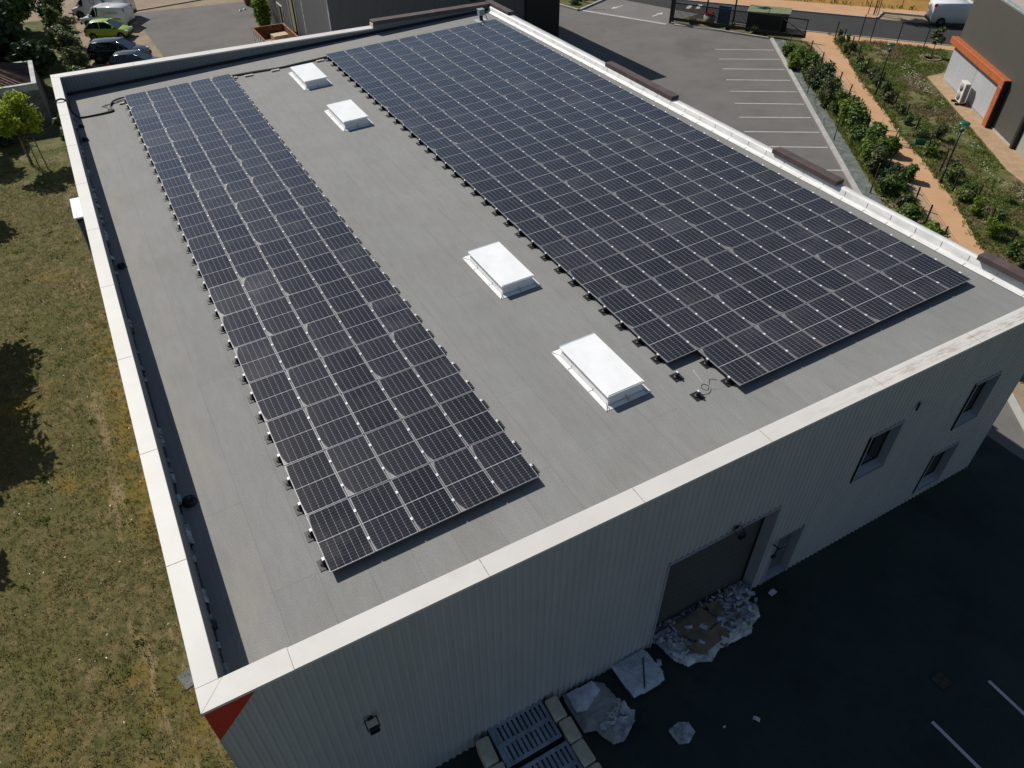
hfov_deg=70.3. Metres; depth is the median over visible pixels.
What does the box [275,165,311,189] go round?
solar panel
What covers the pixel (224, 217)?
solar panel
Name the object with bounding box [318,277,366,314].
solar panel
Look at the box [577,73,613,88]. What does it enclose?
solar panel
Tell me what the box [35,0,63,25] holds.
shrub
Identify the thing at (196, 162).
solar panel
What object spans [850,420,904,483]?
window
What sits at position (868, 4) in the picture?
field edge grass
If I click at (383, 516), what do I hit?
solar panel
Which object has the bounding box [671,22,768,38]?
kerb
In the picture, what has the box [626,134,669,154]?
solar panel
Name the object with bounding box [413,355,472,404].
solar panel
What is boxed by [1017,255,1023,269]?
wild plant
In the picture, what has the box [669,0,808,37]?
sliding gate
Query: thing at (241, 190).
solar panel
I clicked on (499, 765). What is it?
cream block
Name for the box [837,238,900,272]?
solar panel
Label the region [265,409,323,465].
solar panel
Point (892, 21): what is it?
roadside fence
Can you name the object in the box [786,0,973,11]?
field
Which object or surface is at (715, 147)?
solar panel
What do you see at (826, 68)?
shrub
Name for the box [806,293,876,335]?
solar panel
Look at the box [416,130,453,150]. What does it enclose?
solar panel
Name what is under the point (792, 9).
kerb
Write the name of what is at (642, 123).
solar panel
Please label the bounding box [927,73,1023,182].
gravel margin
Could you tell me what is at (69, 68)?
shrub
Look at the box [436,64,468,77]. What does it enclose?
solar panel
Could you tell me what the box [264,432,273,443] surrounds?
panel pedestal
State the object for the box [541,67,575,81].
solar panel
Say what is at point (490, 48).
solar panel
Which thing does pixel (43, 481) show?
lawn weeds
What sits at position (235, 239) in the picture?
solar panel
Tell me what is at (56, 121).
shrub
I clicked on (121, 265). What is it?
drain guard
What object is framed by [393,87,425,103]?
solar panel
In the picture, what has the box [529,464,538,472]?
panel pedestal
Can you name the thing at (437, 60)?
solar panel
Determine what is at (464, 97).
solar panel
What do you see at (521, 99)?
solar panel
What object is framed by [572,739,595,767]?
cream block
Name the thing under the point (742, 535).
floodlight
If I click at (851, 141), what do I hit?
hedge grass
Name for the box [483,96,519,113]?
solar panel
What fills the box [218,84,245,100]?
solar panel
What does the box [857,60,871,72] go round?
wild plant
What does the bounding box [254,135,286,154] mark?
solar panel
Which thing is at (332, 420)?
solar panel
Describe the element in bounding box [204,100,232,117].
solar panel
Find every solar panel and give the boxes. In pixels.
[124,91,150,106]
[129,103,156,119]
[135,115,163,133]
[141,129,170,147]
[146,87,172,102]
[147,143,178,163]
[152,98,179,114]
[154,158,185,180]
[158,110,186,128]
[161,174,194,198]
[165,123,194,142]
[168,82,194,97]
[169,192,204,218]
[172,137,203,158]
[174,93,201,109]
[178,211,214,239]
[179,152,212,174]
[181,105,210,123]
[187,168,221,192]
[187,232,226,262]
[189,78,216,92]
[189,118,218,136]
[196,89,223,105]
[196,131,227,151]
[196,185,232,211]
[197,255,238,288]
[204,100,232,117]
[204,146,237,168]
[206,204,243,232]
[208,280,252,316]
[210,74,236,89]
[211,113,241,130]
[214,161,248,185]
[216,224,256,255]
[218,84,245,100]
[220,126,251,146]
[220,307,267,348]
[224,178,259,203]
[226,96,255,112]
[228,246,269,279]
[230,140,262,160]
[234,108,265,126]
[234,196,272,224]
[234,337,283,382]
[239,155,273,178]
[240,270,284,307]
[244,121,275,140]
[246,216,285,246]
[249,371,302,421]
[250,171,286,195]
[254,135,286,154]
[254,297,301,337]
[258,238,300,270]
[261,189,299,216]
[264,149,298,170]
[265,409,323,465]
[269,326,319,370]
[271,261,316,296]
[274,208,314,237]
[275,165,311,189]
[285,358,339,408]
[285,451,347,515]
[286,287,334,325]
[287,229,330,260]
[288,182,326,207]
[301,201,341,229]
[302,252,347,286]
[303,315,354,358]
[304,394,362,450]
[306,498,374,572]
[316,221,358,252]
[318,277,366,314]
[321,346,376,394]
[325,435,388,497]
[326,51,353,63]
[332,243,377,276]
[336,304,387,346]
[337,60,365,73]
[341,381,400,434]
[344,47,372,59]
[348,70,377,84]
[349,267,397,303]
[349,481,417,552]
[355,56,384,69]
[356,334,411,380]
[360,80,391,95]
[362,43,389,55]
[365,420,428,480]
[367,66,397,79]
[368,293,419,333]
[372,92,405,108]
[374,52,403,65]
[378,368,437,419]
[379,76,410,91]
[380,39,407,51]
[386,62,416,75]
[386,104,420,121]
[389,323,444,367]
[391,464,459,532]
[392,48,421,60]
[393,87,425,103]
[397,36,425,47]
[399,72,430,86]
[401,117,436,135]
[402,405,466,463]
[404,58,434,71]
[407,99,440,116]
[409,45,439,56]
[413,83,445,98]
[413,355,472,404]
[415,32,442,44]
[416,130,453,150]
[418,67,449,82]
[422,54,453,66]
[422,111,458,129]
[427,41,456,52]
[427,94,461,110]
[430,447,499,513]
[431,29,458,40]
[432,78,464,93]
[433,145,472,166]
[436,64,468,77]
[438,125,475,144]
[439,391,503,446]
[440,50,470,63]
[443,106,478,123]
[445,37,473,49]
[447,89,481,105]
[448,26,476,36]
[451,74,484,88]
[451,161,492,184]
[455,59,486,73]
[456,139,495,160]
[458,46,488,58]
[459,119,496,138]
[461,34,489,45]
[463,101,499,118]
[464,22,491,33]
[467,85,500,100]
[468,432,538,495]
[470,69,502,84]
[471,178,514,203]
[472,55,503,68]
[474,155,515,177]
[475,42,506,54]
[477,133,516,154]
[478,30,507,41]
[480,19,508,29]
[480,114,518,132]
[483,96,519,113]
[486,80,520,95]
[488,65,521,79]
[490,52,521,64]
[492,39,523,50]
[492,196,538,224]
[494,27,522,38]
[494,171,538,195]
[497,148,538,170]
[499,128,538,147]
[501,109,538,127]
[503,91,539,108]
[505,76,539,90]
[506,61,538,75]
[507,48,538,60]
[509,35,539,46]
[515,217,564,246]
[516,189,562,216]
[518,164,561,188]
[519,142,560,163]
[520,122,559,141]
[521,104,559,121]
[522,87,558,103]
[523,71,557,86]
[524,44,555,56]
[524,57,556,70]
[540,136,582,157]
[540,158,584,181]
[540,182,586,208]
[540,209,589,238]
[540,239,592,271]
[541,53,574,66]
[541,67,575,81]
[541,82,577,98]
[541,99,578,116]
[541,117,580,135]
[559,63,593,77]
[559,78,595,93]
[560,94,597,110]
[561,111,600,130]
[561,131,603,151]
[563,152,606,174]
[564,175,610,200]
[565,201,614,229]
[566,230,618,262]
[567,263,623,298]
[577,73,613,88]
[579,89,616,105]
[580,106,620,124]
[582,125,624,144]
[584,145,628,167]
[586,168,632,193]
[589,194,638,221]
[591,222,643,252]
[594,253,650,288]
[597,84,634,100]
[597,289,657,329]
[600,101,639,119]
[603,120,644,139]
[605,140,649,161]
[608,162,654,185]
[612,186,661,213]
[616,214,668,243]
[619,96,658,113]
[620,244,676,278]
[622,114,663,133]
[625,279,685,317]
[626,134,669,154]
[630,155,676,178]
[631,318,695,362]
[635,179,683,205]
[640,206,692,234]
[642,109,683,127]
[645,235,701,268]
[646,128,690,148]
[651,149,697,171]
[652,269,712,306]
[657,172,706,197]
[660,307,724,350]
[663,198,715,226]
[666,122,709,142]
[670,227,726,258]
[672,143,718,165]
[678,166,727,189]
[678,259,738,295]
[686,190,738,218]
[688,296,752,337]
[692,137,738,158]
[695,219,750,249]
[697,338,767,385]
[700,159,748,183]
[703,250,763,285]
[708,184,760,210]
[714,286,778,325]
[718,211,773,240]
[720,152,769,175]
[726,326,796,373]
[728,241,788,275]
[729,176,781,202]
[740,203,796,232]
[740,276,804,314]
[751,169,803,194]
[752,233,811,265]
[754,315,823,359]
[762,195,818,223]
[765,266,830,303]
[775,224,834,256]
[781,304,850,346]
[784,188,839,215]
[790,256,854,292]
[798,216,857,246]
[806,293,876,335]
[814,247,877,281]
[820,208,879,237]
[832,282,900,323]
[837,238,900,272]
[856,272,924,312]
[860,229,922,262]
[880,263,948,300]
[902,253,970,289]
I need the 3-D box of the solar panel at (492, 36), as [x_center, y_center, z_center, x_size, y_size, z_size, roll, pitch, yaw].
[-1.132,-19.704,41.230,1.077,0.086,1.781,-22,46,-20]
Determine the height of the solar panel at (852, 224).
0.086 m
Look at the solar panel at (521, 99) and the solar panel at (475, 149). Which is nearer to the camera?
the solar panel at (475, 149)
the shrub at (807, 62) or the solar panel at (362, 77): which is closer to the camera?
the solar panel at (362, 77)
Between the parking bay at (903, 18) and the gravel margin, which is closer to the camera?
the gravel margin
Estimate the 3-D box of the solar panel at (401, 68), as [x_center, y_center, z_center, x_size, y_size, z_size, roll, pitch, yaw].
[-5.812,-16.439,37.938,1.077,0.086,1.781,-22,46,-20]
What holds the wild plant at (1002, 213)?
on the verge
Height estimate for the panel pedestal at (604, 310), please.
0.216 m
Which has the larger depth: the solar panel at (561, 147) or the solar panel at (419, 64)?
the solar panel at (419, 64)
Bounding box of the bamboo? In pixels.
[250,0,272,25]
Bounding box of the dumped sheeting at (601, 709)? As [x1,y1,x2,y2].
[562,681,635,743]
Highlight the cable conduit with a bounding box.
[55,97,124,117]
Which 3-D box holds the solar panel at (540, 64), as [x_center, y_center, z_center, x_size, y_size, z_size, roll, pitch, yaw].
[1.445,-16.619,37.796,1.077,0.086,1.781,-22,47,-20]
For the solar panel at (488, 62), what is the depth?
38.18 m
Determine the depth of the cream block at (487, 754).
18.52 m
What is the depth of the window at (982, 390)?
23.12 m
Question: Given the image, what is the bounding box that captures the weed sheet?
[774,39,884,205]
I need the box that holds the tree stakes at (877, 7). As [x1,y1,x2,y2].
[868,0,881,15]
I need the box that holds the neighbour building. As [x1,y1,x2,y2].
[943,0,1023,148]
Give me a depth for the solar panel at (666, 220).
26.02 m
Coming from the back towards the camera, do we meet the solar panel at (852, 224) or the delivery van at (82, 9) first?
the delivery van at (82, 9)
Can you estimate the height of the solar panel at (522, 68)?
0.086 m
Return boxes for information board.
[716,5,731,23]
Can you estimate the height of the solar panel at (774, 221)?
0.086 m
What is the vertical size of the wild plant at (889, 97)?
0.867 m
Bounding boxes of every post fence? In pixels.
[810,40,957,242]
[834,21,1022,254]
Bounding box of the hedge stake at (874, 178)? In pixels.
[869,163,880,192]
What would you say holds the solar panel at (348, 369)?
on the warehouse
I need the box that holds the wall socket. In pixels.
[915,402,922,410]
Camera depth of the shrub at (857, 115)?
48.32 m
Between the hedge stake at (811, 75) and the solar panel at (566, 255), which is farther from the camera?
the hedge stake at (811, 75)
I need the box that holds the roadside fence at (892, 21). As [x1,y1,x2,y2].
[858,14,930,46]
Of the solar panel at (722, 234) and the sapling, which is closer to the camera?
the solar panel at (722, 234)
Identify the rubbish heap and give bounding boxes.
[652,580,759,666]
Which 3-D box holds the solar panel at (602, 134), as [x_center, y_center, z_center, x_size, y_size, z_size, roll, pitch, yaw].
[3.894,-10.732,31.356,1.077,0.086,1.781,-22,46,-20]
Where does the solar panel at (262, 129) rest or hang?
on the panel pedestal
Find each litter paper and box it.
[656,659,661,665]
[768,589,776,595]
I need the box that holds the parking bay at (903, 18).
[878,13,964,26]
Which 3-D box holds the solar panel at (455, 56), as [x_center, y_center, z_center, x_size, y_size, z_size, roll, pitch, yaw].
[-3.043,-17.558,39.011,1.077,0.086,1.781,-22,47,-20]
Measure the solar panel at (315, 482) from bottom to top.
0.063 m
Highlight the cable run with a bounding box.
[231,56,326,76]
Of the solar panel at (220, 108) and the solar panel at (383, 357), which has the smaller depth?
the solar panel at (383, 357)
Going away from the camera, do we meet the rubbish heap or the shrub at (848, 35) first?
the rubbish heap
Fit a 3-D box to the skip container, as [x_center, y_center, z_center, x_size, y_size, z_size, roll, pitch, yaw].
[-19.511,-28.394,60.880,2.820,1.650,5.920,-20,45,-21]
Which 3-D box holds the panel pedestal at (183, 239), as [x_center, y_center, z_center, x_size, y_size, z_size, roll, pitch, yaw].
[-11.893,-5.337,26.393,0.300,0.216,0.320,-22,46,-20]
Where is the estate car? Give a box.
[86,37,151,63]
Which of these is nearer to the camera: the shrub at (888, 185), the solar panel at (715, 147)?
the solar panel at (715, 147)
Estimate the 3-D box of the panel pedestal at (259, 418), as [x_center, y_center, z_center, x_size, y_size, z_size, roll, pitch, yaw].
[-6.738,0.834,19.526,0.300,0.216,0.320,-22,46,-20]
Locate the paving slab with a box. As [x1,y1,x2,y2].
[177,668,193,689]
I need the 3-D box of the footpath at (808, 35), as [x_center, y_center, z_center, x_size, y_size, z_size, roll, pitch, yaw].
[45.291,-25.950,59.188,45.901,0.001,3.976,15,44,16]
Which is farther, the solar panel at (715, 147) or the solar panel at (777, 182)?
the solar panel at (715, 147)
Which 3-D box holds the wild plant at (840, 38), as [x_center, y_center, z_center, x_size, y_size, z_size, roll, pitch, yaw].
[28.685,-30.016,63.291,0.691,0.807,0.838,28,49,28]
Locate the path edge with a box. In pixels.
[800,39,954,241]
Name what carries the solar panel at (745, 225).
on the warehouse
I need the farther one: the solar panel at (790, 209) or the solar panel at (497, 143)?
the solar panel at (497, 143)
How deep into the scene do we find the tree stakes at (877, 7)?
69.90 m
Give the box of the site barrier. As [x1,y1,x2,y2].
[899,130,932,145]
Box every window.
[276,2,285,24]
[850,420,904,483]
[912,440,960,493]
[951,371,1002,430]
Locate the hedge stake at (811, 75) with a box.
[807,58,814,93]
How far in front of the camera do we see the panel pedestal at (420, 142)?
31.63 m
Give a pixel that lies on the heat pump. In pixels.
(962, 92)
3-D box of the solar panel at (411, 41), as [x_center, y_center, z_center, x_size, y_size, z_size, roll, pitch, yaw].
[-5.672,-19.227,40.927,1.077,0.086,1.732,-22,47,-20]
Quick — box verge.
[774,31,1023,266]
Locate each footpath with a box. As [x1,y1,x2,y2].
[697,0,925,16]
[786,29,954,49]
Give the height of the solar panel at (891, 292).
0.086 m
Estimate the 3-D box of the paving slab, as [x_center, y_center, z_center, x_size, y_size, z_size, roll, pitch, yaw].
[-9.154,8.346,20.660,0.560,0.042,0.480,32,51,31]
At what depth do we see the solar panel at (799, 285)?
22.93 m
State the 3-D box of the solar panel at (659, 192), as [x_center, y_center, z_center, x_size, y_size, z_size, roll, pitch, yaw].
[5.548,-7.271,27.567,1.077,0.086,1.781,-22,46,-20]
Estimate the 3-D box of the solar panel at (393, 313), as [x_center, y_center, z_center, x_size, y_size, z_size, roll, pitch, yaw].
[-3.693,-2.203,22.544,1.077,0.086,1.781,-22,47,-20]
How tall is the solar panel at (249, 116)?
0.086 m
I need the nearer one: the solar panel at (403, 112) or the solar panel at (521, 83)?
the solar panel at (403, 112)
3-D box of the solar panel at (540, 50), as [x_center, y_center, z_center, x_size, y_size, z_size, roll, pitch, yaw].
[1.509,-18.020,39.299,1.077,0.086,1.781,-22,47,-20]
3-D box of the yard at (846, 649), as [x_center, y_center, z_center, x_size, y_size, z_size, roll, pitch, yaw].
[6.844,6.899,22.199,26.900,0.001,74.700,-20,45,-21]
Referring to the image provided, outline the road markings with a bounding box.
[611,5,1023,767]
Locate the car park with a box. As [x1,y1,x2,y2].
[559,6,1023,459]
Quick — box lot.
[134,1,296,56]
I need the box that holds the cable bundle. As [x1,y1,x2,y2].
[101,99,123,111]
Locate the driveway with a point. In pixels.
(636, 10)
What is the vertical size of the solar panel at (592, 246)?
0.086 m
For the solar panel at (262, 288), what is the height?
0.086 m
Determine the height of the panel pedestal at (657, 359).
0.216 m
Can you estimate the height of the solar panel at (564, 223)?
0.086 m
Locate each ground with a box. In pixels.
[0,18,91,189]
[20,0,243,22]
[141,0,959,766]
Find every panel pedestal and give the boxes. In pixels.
[176,223,181,231]
[180,234,186,241]
[185,245,190,253]
[190,257,196,265]
[195,269,201,277]
[200,282,207,290]
[206,295,213,304]
[212,309,219,318]
[218,324,225,333]
[225,340,232,349]
[232,356,239,366]
[239,374,247,384]
[247,392,255,402]
[255,411,264,422]
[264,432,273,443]
[273,454,282,466]
[283,477,292,489]
[293,502,303,515]
[304,528,315,542]
[316,557,328,571]
[416,139,423,145]
[432,154,441,160]
[442,162,450,169]
[451,171,459,177]
[461,180,469,186]
[470,189,479,195]
[480,399,488,407]
[481,198,490,205]
[491,208,501,215]
[495,419,504,428]
[503,219,513,226]
[512,440,521,449]
[515,229,525,237]
[527,241,537,248]
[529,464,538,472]
[540,252,551,260]
[553,265,565,273]
[567,278,579,286]
[583,291,594,300]
[598,305,610,315]
[614,321,627,330]
[632,336,645,346]
[650,353,664,363]
[669,371,683,381]
[689,390,705,400]
[699,358,713,368]
[720,376,735,386]
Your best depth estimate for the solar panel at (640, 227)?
25.66 m
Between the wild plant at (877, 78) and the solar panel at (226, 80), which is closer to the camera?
the solar panel at (226, 80)
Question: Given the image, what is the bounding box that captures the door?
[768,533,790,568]
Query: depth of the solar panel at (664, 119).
32.39 m
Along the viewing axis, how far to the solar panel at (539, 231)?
25.72 m
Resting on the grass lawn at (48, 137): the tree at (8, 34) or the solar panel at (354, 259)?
the tree at (8, 34)
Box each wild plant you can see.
[837,29,843,36]
[838,35,845,43]
[842,42,848,53]
[848,42,857,50]
[855,54,864,63]
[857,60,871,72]
[867,67,877,79]
[871,71,886,86]
[881,81,892,92]
[882,91,897,102]
[894,100,906,113]
[903,114,915,124]
[911,124,930,137]
[923,143,938,156]
[924,138,941,147]
[931,121,950,138]
[944,165,965,180]
[947,157,961,168]
[953,186,974,201]
[960,179,980,194]
[968,194,985,214]
[982,208,1008,223]
[983,217,1004,237]
[1004,240,1023,258]
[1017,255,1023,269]
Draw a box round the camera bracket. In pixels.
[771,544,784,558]
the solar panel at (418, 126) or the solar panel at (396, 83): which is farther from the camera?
the solar panel at (396, 83)
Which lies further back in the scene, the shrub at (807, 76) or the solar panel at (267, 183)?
the shrub at (807, 76)
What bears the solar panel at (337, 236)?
on the panel pedestal
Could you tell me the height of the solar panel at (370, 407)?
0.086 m
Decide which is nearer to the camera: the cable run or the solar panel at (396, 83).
the solar panel at (396, 83)
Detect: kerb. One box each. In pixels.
[68,0,199,13]
[560,4,578,10]
[579,0,603,10]
[581,10,666,24]
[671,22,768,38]
[674,24,760,35]
[680,0,875,18]
[739,24,952,45]
[770,38,1023,429]
[882,11,923,16]
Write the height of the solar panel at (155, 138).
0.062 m
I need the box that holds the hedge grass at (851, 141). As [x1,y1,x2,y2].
[786,40,933,224]
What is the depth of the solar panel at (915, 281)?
22.87 m
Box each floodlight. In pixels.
[364,715,380,734]
[733,525,746,539]
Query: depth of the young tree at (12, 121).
43.91 m
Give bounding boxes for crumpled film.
[668,722,694,743]
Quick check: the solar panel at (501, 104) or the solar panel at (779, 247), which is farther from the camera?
the solar panel at (501, 104)
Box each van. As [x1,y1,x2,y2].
[71,0,136,18]
[80,2,135,25]
[924,0,972,26]
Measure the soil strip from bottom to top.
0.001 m
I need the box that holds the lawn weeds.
[0,223,170,767]
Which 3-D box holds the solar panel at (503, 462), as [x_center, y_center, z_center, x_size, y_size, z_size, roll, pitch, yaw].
[-0.257,1.912,17.967,1.077,0.086,1.781,-22,46,-20]
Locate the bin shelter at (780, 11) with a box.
[745,5,791,31]
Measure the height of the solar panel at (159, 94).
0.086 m
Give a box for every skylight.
[288,63,331,89]
[324,99,372,131]
[462,241,539,298]
[551,333,650,411]
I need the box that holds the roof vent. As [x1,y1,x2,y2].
[474,8,487,21]
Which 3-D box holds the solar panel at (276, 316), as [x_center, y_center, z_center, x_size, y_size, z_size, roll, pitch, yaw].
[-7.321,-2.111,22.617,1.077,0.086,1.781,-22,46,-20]
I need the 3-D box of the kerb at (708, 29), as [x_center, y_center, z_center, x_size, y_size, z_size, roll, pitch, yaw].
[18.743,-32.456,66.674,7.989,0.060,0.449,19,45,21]
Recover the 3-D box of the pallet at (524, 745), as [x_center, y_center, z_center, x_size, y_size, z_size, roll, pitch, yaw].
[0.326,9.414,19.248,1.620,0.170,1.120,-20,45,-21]
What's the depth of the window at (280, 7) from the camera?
64.72 m
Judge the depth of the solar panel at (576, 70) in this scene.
36.98 m
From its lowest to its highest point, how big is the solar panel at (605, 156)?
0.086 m
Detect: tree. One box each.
[0,0,27,61]
[0,86,44,164]
[4,0,36,41]
[4,38,57,92]
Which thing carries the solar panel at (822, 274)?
on the warehouse
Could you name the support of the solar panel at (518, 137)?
on the warehouse
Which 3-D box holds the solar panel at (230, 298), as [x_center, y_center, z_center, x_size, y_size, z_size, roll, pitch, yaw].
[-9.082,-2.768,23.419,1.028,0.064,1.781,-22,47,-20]
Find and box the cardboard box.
[270,31,288,40]
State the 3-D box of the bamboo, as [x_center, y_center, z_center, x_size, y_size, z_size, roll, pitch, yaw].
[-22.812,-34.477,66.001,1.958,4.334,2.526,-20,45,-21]
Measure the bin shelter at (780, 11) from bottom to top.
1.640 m
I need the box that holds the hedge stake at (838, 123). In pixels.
[833,107,843,139]
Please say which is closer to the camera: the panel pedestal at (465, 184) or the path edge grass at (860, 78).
the panel pedestal at (465, 184)
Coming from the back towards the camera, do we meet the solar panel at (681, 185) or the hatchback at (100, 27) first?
the hatchback at (100, 27)
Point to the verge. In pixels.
(1006, 174)
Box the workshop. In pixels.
[267,0,559,37]
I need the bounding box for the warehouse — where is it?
[50,0,1023,767]
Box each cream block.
[476,736,498,767]
[491,762,504,767]
[545,696,566,727]
[559,716,581,748]
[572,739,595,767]
[588,762,601,767]
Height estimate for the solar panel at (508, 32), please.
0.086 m
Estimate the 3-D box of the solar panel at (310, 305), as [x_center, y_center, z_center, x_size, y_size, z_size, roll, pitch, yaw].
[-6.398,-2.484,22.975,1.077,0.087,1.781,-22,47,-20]
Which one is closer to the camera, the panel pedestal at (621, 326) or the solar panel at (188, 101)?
the panel pedestal at (621, 326)
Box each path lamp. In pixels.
[873,42,895,95]
[938,121,970,182]
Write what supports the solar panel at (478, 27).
on the warehouse
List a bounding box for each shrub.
[0,128,20,146]
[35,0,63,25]
[36,0,64,14]
[40,3,61,34]
[43,15,75,36]
[45,25,82,56]
[52,113,61,128]
[55,31,85,58]
[59,45,90,69]
[60,127,65,141]
[66,65,84,71]
[569,0,579,4]
[782,44,796,56]
[786,52,801,69]
[789,47,808,64]
[800,52,820,76]
[803,66,818,84]
[811,59,836,89]
[814,72,841,107]
[825,76,843,88]
[827,88,855,113]
[837,95,860,124]
[845,33,850,42]
[845,98,870,128]
[848,123,868,140]
[860,134,890,154]
[860,139,886,164]
[862,121,888,144]
[866,146,889,174]
[877,171,907,196]
[878,164,904,180]
[885,136,902,156]
[895,191,917,210]
[897,202,920,221]
[903,163,919,181]
[921,220,949,237]
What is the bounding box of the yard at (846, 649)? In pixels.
[436,435,1023,767]
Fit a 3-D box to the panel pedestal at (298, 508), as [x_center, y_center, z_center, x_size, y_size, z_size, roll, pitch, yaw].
[-5.020,2.891,17.236,0.300,0.216,0.320,-22,46,-20]
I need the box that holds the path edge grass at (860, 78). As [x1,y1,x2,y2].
[800,33,992,253]
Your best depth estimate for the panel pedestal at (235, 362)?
21.24 m
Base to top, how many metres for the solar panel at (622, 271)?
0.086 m
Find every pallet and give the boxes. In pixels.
[487,700,561,767]
[487,707,561,767]
[489,718,561,767]
[521,740,582,767]
[533,748,577,767]
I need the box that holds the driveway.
[583,0,696,24]
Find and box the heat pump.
[951,80,971,104]
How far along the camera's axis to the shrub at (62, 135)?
47.31 m
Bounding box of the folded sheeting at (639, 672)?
[611,649,664,697]
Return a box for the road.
[627,0,963,44]
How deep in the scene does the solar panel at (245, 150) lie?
31.30 m
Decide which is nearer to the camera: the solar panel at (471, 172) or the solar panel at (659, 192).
the solar panel at (659, 192)
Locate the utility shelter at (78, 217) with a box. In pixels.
[70,197,92,256]
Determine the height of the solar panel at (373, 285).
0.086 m
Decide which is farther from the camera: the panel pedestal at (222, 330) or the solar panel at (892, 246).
the solar panel at (892, 246)
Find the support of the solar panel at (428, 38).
on the warehouse
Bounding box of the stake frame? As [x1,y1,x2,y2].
[18,136,48,168]
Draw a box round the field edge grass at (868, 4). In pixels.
[804,0,916,9]
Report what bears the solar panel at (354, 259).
on the panel pedestal
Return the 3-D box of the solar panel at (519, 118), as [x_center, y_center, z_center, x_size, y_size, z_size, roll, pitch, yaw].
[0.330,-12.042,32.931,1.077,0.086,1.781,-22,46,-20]
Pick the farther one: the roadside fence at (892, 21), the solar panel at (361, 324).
the roadside fence at (892, 21)
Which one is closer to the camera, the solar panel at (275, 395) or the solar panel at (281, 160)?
the solar panel at (275, 395)
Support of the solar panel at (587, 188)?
on the warehouse
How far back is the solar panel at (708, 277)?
23.37 m
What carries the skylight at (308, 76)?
on the warehouse
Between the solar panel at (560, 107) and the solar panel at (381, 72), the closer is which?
the solar panel at (560, 107)
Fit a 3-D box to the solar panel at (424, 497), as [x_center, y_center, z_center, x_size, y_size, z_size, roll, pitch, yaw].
[-2.103,2.659,17.252,1.077,0.086,1.781,-22,46,-20]
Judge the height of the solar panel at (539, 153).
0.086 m
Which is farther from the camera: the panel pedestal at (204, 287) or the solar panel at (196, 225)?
the solar panel at (196, 225)
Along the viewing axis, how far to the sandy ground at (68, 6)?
74.05 m
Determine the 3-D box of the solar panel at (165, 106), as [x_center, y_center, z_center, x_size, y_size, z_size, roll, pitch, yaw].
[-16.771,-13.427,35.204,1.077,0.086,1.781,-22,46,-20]
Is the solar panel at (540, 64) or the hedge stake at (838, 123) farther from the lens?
the hedge stake at (838, 123)
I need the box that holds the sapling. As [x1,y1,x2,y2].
[929,26,946,56]
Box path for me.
[809,34,983,253]
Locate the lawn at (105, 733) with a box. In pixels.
[0,176,235,767]
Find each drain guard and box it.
[117,262,126,268]
[182,494,196,507]
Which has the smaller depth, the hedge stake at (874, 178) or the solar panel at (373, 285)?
the solar panel at (373, 285)
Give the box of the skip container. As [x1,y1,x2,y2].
[251,23,298,42]
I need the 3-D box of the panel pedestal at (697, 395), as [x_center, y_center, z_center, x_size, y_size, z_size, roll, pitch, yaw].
[5.015,0.250,19.610,0.300,0.216,0.320,-22,46,-20]
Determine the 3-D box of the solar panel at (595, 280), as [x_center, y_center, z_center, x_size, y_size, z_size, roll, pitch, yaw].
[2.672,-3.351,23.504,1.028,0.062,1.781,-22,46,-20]
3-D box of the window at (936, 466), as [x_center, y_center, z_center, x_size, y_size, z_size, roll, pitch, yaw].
[14.331,2.779,24.765,1.342,1.945,0.324,-20,45,-21]
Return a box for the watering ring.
[920,54,943,61]
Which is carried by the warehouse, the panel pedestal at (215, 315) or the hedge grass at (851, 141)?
the panel pedestal at (215, 315)
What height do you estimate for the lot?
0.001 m
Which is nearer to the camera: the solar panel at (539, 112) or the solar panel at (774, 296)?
the solar panel at (774, 296)
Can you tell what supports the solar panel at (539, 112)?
on the warehouse
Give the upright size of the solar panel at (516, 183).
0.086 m
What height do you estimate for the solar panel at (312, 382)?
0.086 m
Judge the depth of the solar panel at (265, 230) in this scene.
26.36 m
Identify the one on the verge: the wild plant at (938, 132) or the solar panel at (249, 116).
the wild plant at (938, 132)
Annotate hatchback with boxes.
[83,18,134,39]
[107,49,159,65]
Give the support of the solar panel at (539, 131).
on the warehouse
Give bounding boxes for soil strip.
[877,194,1023,411]
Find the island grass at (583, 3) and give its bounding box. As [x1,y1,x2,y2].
[560,0,597,8]
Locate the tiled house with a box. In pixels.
[0,60,51,127]
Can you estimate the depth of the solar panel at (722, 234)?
25.23 m
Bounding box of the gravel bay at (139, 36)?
[73,18,162,67]
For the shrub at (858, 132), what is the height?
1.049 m
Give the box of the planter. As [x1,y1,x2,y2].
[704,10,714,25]
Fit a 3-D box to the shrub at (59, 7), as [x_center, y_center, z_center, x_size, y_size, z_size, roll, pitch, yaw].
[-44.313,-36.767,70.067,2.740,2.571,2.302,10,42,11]
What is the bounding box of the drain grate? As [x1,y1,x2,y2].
[929,670,954,691]

